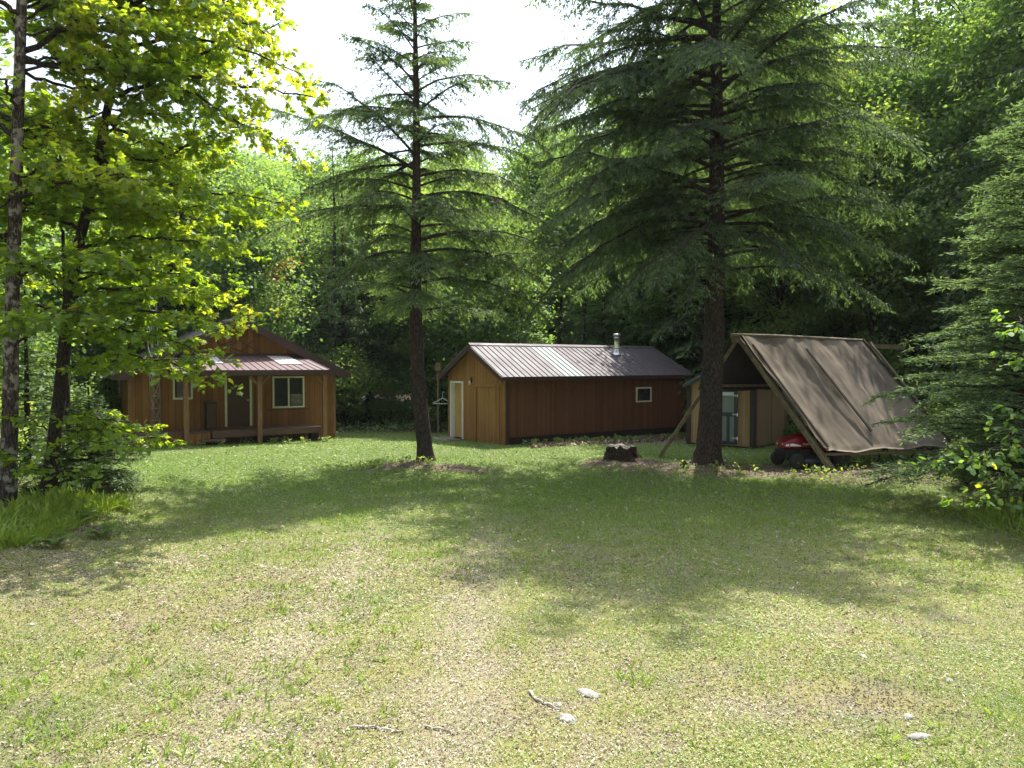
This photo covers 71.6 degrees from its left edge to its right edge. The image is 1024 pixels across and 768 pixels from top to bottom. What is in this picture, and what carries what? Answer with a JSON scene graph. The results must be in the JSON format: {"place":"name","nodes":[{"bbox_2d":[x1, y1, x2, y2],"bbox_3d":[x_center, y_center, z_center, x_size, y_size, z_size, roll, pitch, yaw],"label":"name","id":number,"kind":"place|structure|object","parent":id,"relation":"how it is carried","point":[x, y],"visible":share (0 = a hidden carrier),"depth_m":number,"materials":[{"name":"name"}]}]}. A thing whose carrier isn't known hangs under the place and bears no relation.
{"place":"outdoors","nodes":[
{"label":"outdoors","id":0,"kind":"place"},
{"bbox_2d":[135,27,200,431],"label":"tree","id":1,"kind":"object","parent":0,"point":[154,408],"depth_m":23.25,"materials":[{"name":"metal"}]},
{"bbox_2d":[204,401,216,429],"bbox_3d":[-10.436,1.086,24.600,0.380,0.950,0.310,-1,2,-33],"label":"wooden cupboard","id":2,"kind":"object","parent":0,"point":[210,414],"visible":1,"depth_m":24.48,"materials":[{"name":"brown wood"}]},
{"bbox_2d":[0,0,976,188],"label":"sky","id":3,"kind":"structure","parent":0,"point":[506,34],"materials":[{"name":"white"}]},
{"bbox_2d":[0,368,1023,767],"bbox_3d":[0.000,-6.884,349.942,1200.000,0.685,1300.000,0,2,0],"label":"ground","id":4,"kind":"structure","parent":0,"point":[600,676],"depth_m":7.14,"materials":[{"name":"plant"}]},
{"bbox_2d":[0,400,48,453],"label":"forest shrub","id":5,"kind":"object","parent":4,"relation":"on","point":[40,424],"visible":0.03,"depth_m":20.75,"materials":[{"name":"green plant"}]},
{"bbox_2d":[0,133,72,389],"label":"hemlock tree","id":6,"kind":"object","parent":4,"relation":"on","point":[48,364],"visible":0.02,"depth_m":22.27,"materials":[{"name":"green plant"}]},
{"bbox_2d":[0,278,82,472],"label":"balsam fir","id":7,"kind":"object","parent":4,"relation":"on","point":[25,382],"visible":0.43,"depth_m":16.77,"materials":[{"name":"green plant"}]},
{"bbox_2d":[0,140,86,400],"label":"maple tree","id":8,"kind":"object","parent":4,"relation":"on","point":[43,347],"visible":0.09,"depth_m":18.96,"materials":[{"name":"green plant"}]},
{"bbox_2d":[33,532,71,546],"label":"fern","id":9,"kind":"object","parent":4,"relation":"on","point":[48,541],"visible":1,"depth_m":9.79,"materials":[{"name":"plant"}]},
{"bbox_2d":[0,21,110,416],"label":"maple tree","id":10,"kind":"object","parent":4,"relation":"on","point":[4,152],"visible":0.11,"depth_m":14.39,"materials":[{"name":"green plant"}]},
{"bbox_2d":[19,368,108,441],"bbox_3d":[-15.606,0.908,23.827,3.871,3.127,3.730,1,2,29],"label":"forest shrub","id":11,"kind":"object","parent":4,"relation":"on","point":[50,390],"visible":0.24,"depth_m":23.34,"materials":[{"name":"green plant"}]},
{"bbox_2d":[0,76,142,475],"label":"maple sapling","id":12,"kind":"object","parent":4,"relation":"on","point":[36,285],"visible":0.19,"depth_m":14.52,"materials":[{"name":"green plant"}]},
{"bbox_2d":[0,407,151,494],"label":"beech sapling","id":13,"kind":"object","parent":4,"relation":"on","point":[28,469],"visible":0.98,"depth_m":11.55,"materials":[{"name":"green plant"}]},
{"bbox_2d":[0,105,159,391],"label":"maple tree","id":14,"kind":"object","parent":4,"relation":"on","point":[55,297],"visible":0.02,"depth_m":25.11,"materials":[{"name":"green plant"}]},
{"bbox_2d":[18,387,161,500],"bbox_3d":[-8.329,1.243,13.930,2.722,2.384,2.702,1,2,39],"label":"shrub","id":15,"kind":"object","parent":4,"relation":"on","point":[113,476],"visible":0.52,"depth_m":13.72,"materials":[{"name":"green plant"}]},
{"bbox_2d":[70,340,116,393],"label":"forest shrub","id":16,"kind":"object","parent":4,"relation":"on","point":[93,355],"visible":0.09,"depth_m":29.95,"materials":[{"name":"green plant"}]},
{"bbox_2d":[4,112,189,382],"bbox_3d":[-19.261,-4.360,30.040,9.433,13.941,9.841,1,2,42],"label":"maple tree","id":17,"kind":"object","parent":4,"relation":"on","point":[91,345],"visible":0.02,"depth_m":30.09,"materials":[{"name":"green plant"}]},
{"bbox_2d":[73,375,122,435],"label":"forest shrub","id":18,"kind":"object","parent":4,"relation":"on","point":[112,397],"visible":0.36,"depth_m":25.82,"materials":[{"name":"green plant"}]},
{"bbox_2d":[84,524,117,536],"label":"fern","id":19,"kind":"object","parent":4,"relation":"on","point":[105,532],"visible":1,"depth_m":10.55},
{"bbox_2d":[53,109,217,361],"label":"maple tree","id":20,"kind":"object","parent":4,"relation":"on","point":[173,210],"visible":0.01,"depth_m":32.49,"materials":[{"name":"green plant"}]},
{"bbox_2d":[0,0,299,507],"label":"maple tree","id":21,"kind":"object","parent":4,"relation":"on","point":[50,180],"visible":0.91,"depth_m":11.81,"materials":[{"name":"green plant"}]},
{"bbox_2d":[128,230,196,355],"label":"hemlock tree","id":22,"kind":"object","parent":4,"relation":"on","point":[163,304],"visible":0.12,"depth_m":30.01,"materials":[{"name":"green plant"}]},
{"bbox_2d":[0,0,334,493],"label":"maple tree","id":23,"kind":"object","parent":4,"relation":"on","point":[155,151],"visible":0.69,"depth_m":12.56,"materials":[{"name":"green plant"}]},
{"bbox_2d":[80,131,283,350],"bbox_3d":[-15.276,-4.320,32.331,9.411,13.668,8.937,-1,2,-27],"label":"maple tree","id":24,"kind":"object","parent":4,"relation":"on","point":[163,198],"visible":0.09,"depth_m":31.51,"materials":[{"name":"green plant"}]},
{"bbox_2d":[158,128,281,317],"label":"birch tree","id":25,"kind":"object","parent":4,"relation":"on","point":[241,157],"visible":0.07,"depth_m":34.49,"materials":[{"name":"green plant"}]},
{"bbox_2d":[98,316,350,447],"bbox_3d":[-11.329,-0.141,27.779,8.020,4.670,9.270,-1,2,-33],"label":"cabin","id":26,"kind":"object","parent":4,"relation":"on","point":[288,389],"visible":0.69,"depth_m":25.09,"materials":[{"name":"brown wood"}]},
{"bbox_2d":[173,377,192,399],"bbox_3d":[-11.255,0.149,24.272,0.620,0.760,0.045,-1,2,-33],"label":"window","id":27,"kind":"structure","parent":26,"relation":"in","point":[177,386],"depth_m":24.23,"materials":[{"name":"beige paint"}]},
{"bbox_2d":[224,376,251,426],"bbox_3d":[-9.722,0.483,25.251,0.920,2.040,0.089,-1,2,-33],"label":"door","id":28,"kind":"structure","parent":26,"relation":"in","point":[238,408],"depth_m":25.27,"materials":[{"name":"brown wood"}]},
{"bbox_2d":[272,376,304,407],"bbox_3d":[-8.252,0.296,26.227,1.160,1.160,0.045,-1,2,-33],"label":"window","id":29,"kind":"structure","parent":26,"relation":"in","point":[287,391],"depth_m":26.21,"materials":[{"name":"beige paint"}]},
{"bbox_2d":[162,156,331,344],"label":"maple tree","id":30,"kind":"object","parent":4,"relation":"on","point":[252,277],"visible":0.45,"depth_m":30.37,"materials":[{"name":"green plant"}]},
{"bbox_2d":[196,143,317,336],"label":"maple tree","id":31,"kind":"object","parent":4,"relation":"on","point":[266,169],"visible":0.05,"depth_m":38.18,"materials":[{"name":"green plant"}]},
{"bbox_2d":[222,222,302,306],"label":"red maple","id":32,"kind":"object","parent":4,"relation":"on","point":[275,267],"visible":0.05,"depth_m":33.85,"materials":[{"name":"green plant"}]},
{"bbox_2d":[220,153,346,353],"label":"maple tree","id":33,"kind":"object","parent":4,"relation":"on","point":[302,208],"visible":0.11,"depth_m":39.06,"materials":[{"name":"green plant"}]},
{"bbox_2d":[270,144,338,352],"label":"birch tree","id":34,"kind":"object","parent":4,"relation":"on","point":[306,180],"visible":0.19,"depth_m":49.89,"materials":[{"name":"green plant"}]},
{"bbox_2d":[294,143,386,420],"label":"hemlock tree","id":35,"kind":"object","parent":4,"relation":"on","point":[335,296],"visible":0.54,"depth_m":34.69,"materials":[{"name":"green plant"}]},
{"bbox_2d":[295,162,388,367],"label":"maple tree","id":36,"kind":"object","parent":4,"relation":"on","point":[331,202],"visible":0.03,"depth_m":43.95,"materials":[{"name":"green plant"}]},
{"bbox_2d":[279,177,410,381],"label":"maple tree","id":37,"kind":"object","parent":4,"relation":"on","point":[380,340],"visible":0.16,"depth_m":37.98,"materials":[{"name":"green plant"}]},
{"bbox_2d":[295,172,396,423],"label":"hemlock tree","id":38,"kind":"object","parent":4,"relation":"on","point":[344,333],"visible":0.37,"depth_m":35.32,"materials":[{"name":"green plant"}]},
{"bbox_2d":[310,340,397,425],"bbox_3d":[-7.759,0.184,34.047,4.219,4.658,4.819,1,2,35],"label":"forest shrub","id":39,"kind":"object","parent":4,"relation":"on","point":[347,396],"visible":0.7,"depth_m":33.36,"materials":[{"name":"green plant"}]},
{"bbox_2d":[312,139,410,398],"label":"maple tree","id":40,"kind":"object","parent":4,"relation":"on","point":[363,158],"visible":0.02,"depth_m":57.83,"materials":[{"name":"green plant"}]},
{"bbox_2d":[336,180,409,420],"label":"hemlock tree","id":41,"kind":"object","parent":4,"relation":"on","point":[366,296],"visible":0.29,"depth_m":36.75,"materials":[{"name":"green plant"}]},
{"bbox_2d":[357,380,413,422],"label":"forest shrub","id":42,"kind":"object","parent":4,"relation":"on","point":[382,410],"visible":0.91,"depth_m":35.38,"materials":[{"name":"green plant"}]},
{"bbox_2d":[254,0,566,460],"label":"hemlock tree","id":43,"kind":"object","parent":4,"relation":"on","point":[415,269],"visible":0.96,"depth_m":17.84,"materials":[{"name":"green plant"}]},
{"bbox_2d":[353,173,476,362],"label":"maple tree","id":44,"kind":"object","parent":4,"relation":"on","point":[406,345],"visible":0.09,"depth_m":33.99,"materials":[{"name":"green plant"}]},
{"bbox_2d":[379,352,455,423],"bbox_3d":[-3.610,0.460,35.666,5.344,4.316,5.149,1,2,22],"label":"forest shrub","id":45,"kind":"object","parent":4,"relation":"on","point":[432,393],"visible":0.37,"depth_m":34.80,"materials":[{"name":"green plant"}]},
{"bbox_2d":[431,362,441,433],"bbox_3d":[-3.215,0.597,30.227,0.470,3.060,0.280,0,2,0],"label":"feeder post","id":46,"kind":"object","parent":4,"relation":"on","point":[437,366],"visible":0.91,"depth_m":30.18,"materials":[{"name":"metal"}]},
{"bbox_2d":[348,168,527,387],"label":"maple tree","id":47,"kind":"object","parent":4,"relation":"on","point":[397,334],"visible":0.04,"depth_m":38.58,"materials":[{"name":"green plant"}]},
{"bbox_2d":[385,141,496,356],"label":"birch tree","id":48,"kind":"object","parent":4,"relation":"on","point":[453,162],"visible":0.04,"depth_m":51.09,"materials":[{"name":"green plant"}]},
{"bbox_2d":[379,183,578,389],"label":"maple tree","id":49,"kind":"object","parent":4,"relation":"on","point":[488,332],"visible":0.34,"depth_m":30.93,"materials":[{"name":"green plant"}]},
{"bbox_2d":[428,168,539,330],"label":"birch tree","id":50,"kind":"object","parent":4,"relation":"on","point":[502,194],"visible":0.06,"depth_m":33.88,"materials":[{"name":"green plant"}]},
{"bbox_2d":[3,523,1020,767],"bbox_3d":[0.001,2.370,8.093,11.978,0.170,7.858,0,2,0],"label":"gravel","id":51,"kind":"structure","parent":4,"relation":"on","point":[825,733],"depth_m":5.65,"materials":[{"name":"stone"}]},
{"bbox_2d":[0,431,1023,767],"bbox_3d":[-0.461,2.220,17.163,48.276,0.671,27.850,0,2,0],"label":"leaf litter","id":52,"kind":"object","parent":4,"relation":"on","point":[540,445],"visible":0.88,"depth_m":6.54,"materials":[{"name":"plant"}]},
{"bbox_2d":[18,404,1023,491],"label":"undergrowth","id":53,"kind":"object","parent":4,"relation":"on","point":[392,424],"visible":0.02,"depth_m":32.14,"materials":[{"name":"green plant"}]},
{"bbox_2d":[480,124,588,343],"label":"birch tree","id":54,"kind":"object","parent":4,"relation":"on","point":[515,167],"visible":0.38,"depth_m":39.40,"materials":[{"name":"green plant"}]},
{"bbox_2d":[499,107,593,343],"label":"maple tree","id":55,"kind":"object","parent":4,"relation":"on","point":[550,134],"depth_m":50.20,"materials":[{"name":"green plant"}]},
{"bbox_2d":[497,141,607,343],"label":"maple tree","id":56,"kind":"object","parent":4,"relation":"on","point":[552,329],"visible":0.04,"depth_m":44.15,"materials":[{"name":"green plant"}]},
{"bbox_2d":[532,225,590,344],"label":"hemlock tree","id":57,"kind":"object","parent":4,"relation":"on","point":[560,332],"visible":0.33,"depth_m":36.58,"materials":[{"name":"green plant"}]},
{"bbox_2d":[438,334,693,445],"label":"workshop","id":58,"kind":"structure","parent":4,"relation":"on","point":[507,394],"depth_m":25.59,"materials":[{"name":"wood"}]},
{"bbox_2d":[450,381,462,438],"bbox_3d":[-1.973,0.949,26.419,0.230,2.125,0.990,-1,2,-33],"label":"door","id":59,"kind":"structure","parent":58,"relation":"in","point":[456,387],"depth_m":26.68,"materials":[{"name":"wood"}]},
{"bbox_2d":[478,387,488,442],"bbox_3d":[-0.974,1.099,24.671,0.044,1.960,0.720,-1,2,-33],"label":"plank door","id":60,"kind":"structure","parent":58,"relation":"in","point":[483,392],"depth_m":24.66,"materials":[{"name":"wood"}]},
{"bbox_2d":[489,388,499,444],"bbox_3d":[-0.596,1.115,24.082,0.044,1.960,0.640,-1,2,-33],"label":"plank door","id":61,"kind":"structure","parent":58,"relation":"in","point":[494,393],"depth_m":24.03,"materials":[{"name":"wood"}]},
{"bbox_2d":[636,387,651,401],"bbox_3d":[4.981,0.400,26.832,0.770,0.560,0.045,-1,2,-33],"label":"window","id":62,"kind":"structure","parent":58,"relation":"in","point":[643,394],"depth_m":26.84,"materials":[{"name":"beige paint"}]},
{"bbox_2d":[128,432,1022,481],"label":"weeds","id":63,"kind":"object","parent":4,"relation":"on","point":[556,439],"visible":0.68,"depth_m":17.80,"materials":[{"name":"green plant"}]},
{"bbox_2d":[557,206,613,344],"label":"hemlock tree","id":64,"kind":"object","parent":4,"relation":"on","point":[583,328],"visible":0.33,"depth_m":32.95,"materials":[{"name":"green plant"}]},
{"bbox_2d":[531,64,642,344],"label":"maple tree","id":65,"kind":"object","parent":4,"relation":"on","point":[557,138],"visible":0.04,"depth_m":43.58,"materials":[{"name":"green plant"}]},
{"bbox_2d":[577,688,600,698],"bbox_3d":[0.620,2.506,5.730,0.232,0.064,0.125,1,2,38],"label":"stone","id":66,"kind":"object","parent":4,"relation":"on","point":[585,691],"visible":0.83,"depth_m":5.71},
{"bbox_2d":[561,218,631,345],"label":"hemlock tree","id":67,"kind":"object","parent":4,"relation":"on","point":[603,326],"visible":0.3,"depth_m":32.31,"materials":[{"name":"green plant"}]},
{"bbox_2d":[550,127,655,288],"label":"birch tree","id":68,"kind":"object","parent":4,"relation":"on","point":[585,175],"visible":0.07,"depth_m":37.79,"materials":[{"name":"green plant"}]},
{"bbox_2d":[309,310,914,392],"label":"distant woods","id":69,"kind":"object","parent":4,"relation":"on","point":[401,380],"depth_m":75.36,"materials":[{"name":"green plant"}]},
{"bbox_2d":[602,444,642,462],"bbox_3d":[2.966,1.909,19.302,1.322,0.613,1.447,1,2,21],"label":"tree stump","id":70,"kind":"object","parent":4,"relation":"on","point":[624,452],"visible":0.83,"depth_m":18.89,"materials":[{"name":"wood"}]},
{"bbox_2d":[553,191,694,356],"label":"maple tree","id":71,"kind":"object","parent":4,"relation":"on","point":[640,318],"visible":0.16,"depth_m":32.54,"materials":[{"name":"green plant"}]},
{"bbox_2d":[607,314,695,412],"bbox_3d":[6.879,-0.328,33.747,6.176,5.969,5.406,0,2,11],"label":"forest shrub","id":72,"kind":"object","parent":4,"relation":"on","point":[681,360],"visible":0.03,"depth_m":32.66,"materials":[{"name":"green plant"}]},
{"bbox_2d":[586,201,759,359],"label":"maple tree","id":73,"kind":"object","parent":4,"relation":"on","point":[672,289],"visible":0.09,"depth_m":32.65,"materials":[{"name":"green plant"}]},
{"bbox_2d":[640,37,771,378],"bbox_3d":[9.271,-6.684,30.795,8.319,18.362,7.412,1,2,33],"label":"hemlock tree","id":74,"kind":"object","parent":4,"relation":"on","point":[686,330],"visible":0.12,"depth_m":30.50,"materials":[{"name":"green plant"}]},
{"bbox_2d":[670,317,744,400],"bbox_3d":[9.958,-0.281,32.743,5.372,5.931,6.137,-1,2,-43],"label":"forest shrub","id":75,"kind":"object","parent":4,"relation":"on","point":[696,360],"visible":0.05,"depth_m":32.62,"materials":[{"name":"green plant"}]},
{"bbox_2d":[593,2,831,414],"bbox_3d":[8.529,-9.110,29.913,9.680,23.463,10.865,-1,2,-24],"label":"hemlock tree","id":76,"kind":"object","parent":4,"relation":"on","point":[699,341],"visible":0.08,"depth_m":30.38,"materials":[{"name":"green plant"}]},
{"bbox_2d":[495,0,941,465],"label":"hemlock tree","id":77,"kind":"object","parent":4,"relation":"on","point":[643,218],"visible":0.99,"depth_m":17.18,"materials":[{"name":"green plant"}]},
{"bbox_2d":[683,375,789,448],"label":"garden shed","id":78,"kind":"structure","parent":4,"relation":"on","point":[753,419],"depth_m":22.78,"materials":[{"name":"beige"}]},
{"bbox_2d":[722,389,737,444],"bbox_3d":[6.937,1.041,22.750,0.660,1.780,0.077,1,2,41],"label":"door","id":79,"kind":"structure","parent":78,"relation":"in","point":[729,398],"depth_m":22.73,"materials":[{"name":"white wood"}]},
{"bbox_2d":[618,0,888,337],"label":"maple tree","id":80,"kind":"object","parent":4,"relation":"on","point":[740,299],"visible":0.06,"depth_m":28.57,"materials":[{"name":"green plant"}]},
{"bbox_2d":[689,45,888,344],"bbox_3d":[10.170,-5.198,27.891,8.047,15.370,8.135,1,2,26],"label":"maple tree","id":81,"kind":"object","parent":4,"relation":"on","point":[780,312],"visible":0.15,"depth_m":27.33,"materials":[{"name":"green plant"}]},
{"bbox_2d":[685,0,893,335],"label":"maple tree","id":82,"kind":"object","parent":4,"relation":"on","point":[837,15],"depth_m":31.12,"materials":[{"name":"green plant"}]},
{"bbox_2d":[780,406,808,436],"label":"forest shrub","id":83,"kind":"object","parent":4,"relation":"on","point":[792,428],"visible":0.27,"depth_m":24.22,"materials":[{"name":"green plant"}]},
{"bbox_2d":[725,74,868,337],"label":"maple tree","id":84,"kind":"object","parent":4,"relation":"on","point":[823,329],"visible":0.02,"depth_m":30.82,"materials":[{"name":"green plant"}]},
{"bbox_2d":[658,333,953,472],"bbox_3d":[8.239,0.467,19.504,7.844,3.692,3.932,-1,2,-20],"label":"tarp lean to","id":85,"kind":"object","parent":4,"relation":"on","point":[827,386],"visible":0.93,"depth_m":19.20,"materials":[{"name":"brown fabric"}]},
{"bbox_2d":[770,430,850,468],"bbox_3d":[7.760,1.594,18.503,1.880,1.066,1.064,0,2,-16],"label":"riding mower","id":86,"kind":"object","parent":4,"relation":"on","point":[794,449],"visible":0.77,"depth_m":18.16,"materials":[{"name":"red paint"}]},
{"bbox_2d":[795,87,972,343],"bbox_3d":[12.952,-3.740,25.207,6.125,12.456,5.589,1,2,34],"label":"birch tree","id":87,"kind":"object","parent":4,"relation":"on","point":[871,275],"visible":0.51,"depth_m":24.45,"materials":[{"name":"green plant"}]},
{"bbox_2d":[805,11,962,355],"bbox_3d":[14.709,-6.211,29.126,8.291,17.420,8.382,0,2,-8],"label":"maple tree","id":88,"kind":"object","parent":4,"relation":"on","point":[858,320],"visible":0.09,"depth_m":27.97,"materials":[{"name":"green plant"}]},
{"bbox_2d":[831,323,943,396],"bbox_3d":[13.091,0.192,25.436,4.874,4.710,4.266,1,2,30],"label":"forest shrub","id":89,"kind":"object","parent":4,"relation":"on","point":[896,365],"visible":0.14,"depth_m":24.86,"materials":[{"name":"green plant"}]},
{"bbox_2d":[832,48,953,383],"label":"maple tree","id":90,"kind":"object","parent":4,"relation":"on","point":[891,331],"visible":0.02,"depth_m":30.09,"materials":[{"name":"green plant"}]},
{"bbox_2d":[822,0,996,401],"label":"hemlock tree","id":91,"kind":"object","parent":4,"relation":"on","point":[912,352],"visible":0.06,"depth_m":28.76,"materials":[{"name":"green plant"}]},
{"bbox_2d":[819,0,1023,436],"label":"maple tree","id":92,"kind":"object","parent":4,"relation":"on","point":[916,38],"visible":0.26,"depth_m":25.70,"materials":[{"name":"green plant"}]},
{"bbox_2d":[895,0,971,382],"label":"maple tree","id":93,"kind":"object","parent":4,"relation":"on","point":[970,2],"depth_m":34.28,"materials":[{"name":"green plant"}]},
{"bbox_2d":[850,99,1023,496],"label":"balsam fir","id":94,"kind":"object","parent":4,"relation":"on","point":[1013,304],"visible":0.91,"depth_m":12.50,"materials":[{"name":"green plant"}]},
{"bbox_2d":[915,378,968,440],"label":"forest shrub","id":95,"kind":"object","parent":4,"relation":"on","point":[925,397],"visible":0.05,"depth_m":24.74,"materials":[{"name":"green plant"}]},
{"bbox_2d":[914,399,972,453],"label":"forest shrub","id":96,"kind":"object","parent":4,"relation":"on","point":[950,436],"visible":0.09,"depth_m":20.69,"materials":[{"name":"green plant"}]},
{"bbox_2d":[869,0,1023,366],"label":"maple tree","id":97,"kind":"object","parent":4,"relation":"on","point":[987,107],"visible":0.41,"depth_m":22.54,"materials":[{"name":"green plant"}]},
{"bbox_2d":[888,2,1021,371],"bbox_3d":[19.345,-6.641,29.469,8.700,18.368,10.000,-1,2,-40],"label":"maple tree","id":98,"kind":"object","parent":4,"relation":"on","point":[948,207],"visible":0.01,"depth_m":29.02,"materials":[{"name":"green plant"}]},
{"bbox_2d":[897,0,1023,403],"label":"hemlock tree","id":99,"kind":"object","parent":4,"relation":"on","point":[980,223],"visible":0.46,"depth_m":21.20,"materials":[{"name":"green plant"}]},
{"bbox_2d":[899,108,1023,474],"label":"balsam fir","id":100,"kind":"object","parent":4,"relation":"on","point":[985,295],"visible":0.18,"depth_m":15.53,"materials":[{"name":"green plant"}]},
{"bbox_2d":[933,438,997,486],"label":"forest shrub","id":101,"kind":"object","parent":4,"relation":"on","point":[969,480],"visible":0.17,"depth_m":14.83,"materials":[{"name":"green plant"}]},
{"bbox_2d":[910,309,1023,512],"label":"maple sapling","id":102,"kind":"object","parent":4,"relation":"on","point":[1014,453],"visible":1,"depth_m":10.29,"materials":[{"name":"green plant"}]},
{"bbox_2d":[926,364,1020,444],"bbox_3d":[14.282,0.952,21.497,3.871,3.127,3.730,-1,2,-42],"label":"forest shrub","id":103,"kind":"object","parent":4,"relation":"on","point":[950,407],"visible":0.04,"depth_m":21.72,"materials":[{"name":"green plant"}]},
{"bbox_2d":[934,0,1023,398],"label":"hemlock tree","id":104,"kind":"object","parent":4,"relation":"on","point":[1013,85],"visible":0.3,"depth_m":19.63,"materials":[{"name":"green plant"}]},
{"bbox_2d":[961,389,1023,461],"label":"forest shrub","id":105,"kind":"object","parent":4,"relation":"on","point":[999,416],"visible":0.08,"depth_m":18.43,"materials":[{"name":"green plant"}]},
{"bbox_2d":[0,485,1023,549],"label":"tall grass","id":106,"kind":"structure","parent":0,"point":[48,515],"depth_m":11.33,"materials":[{"name":"plant"}]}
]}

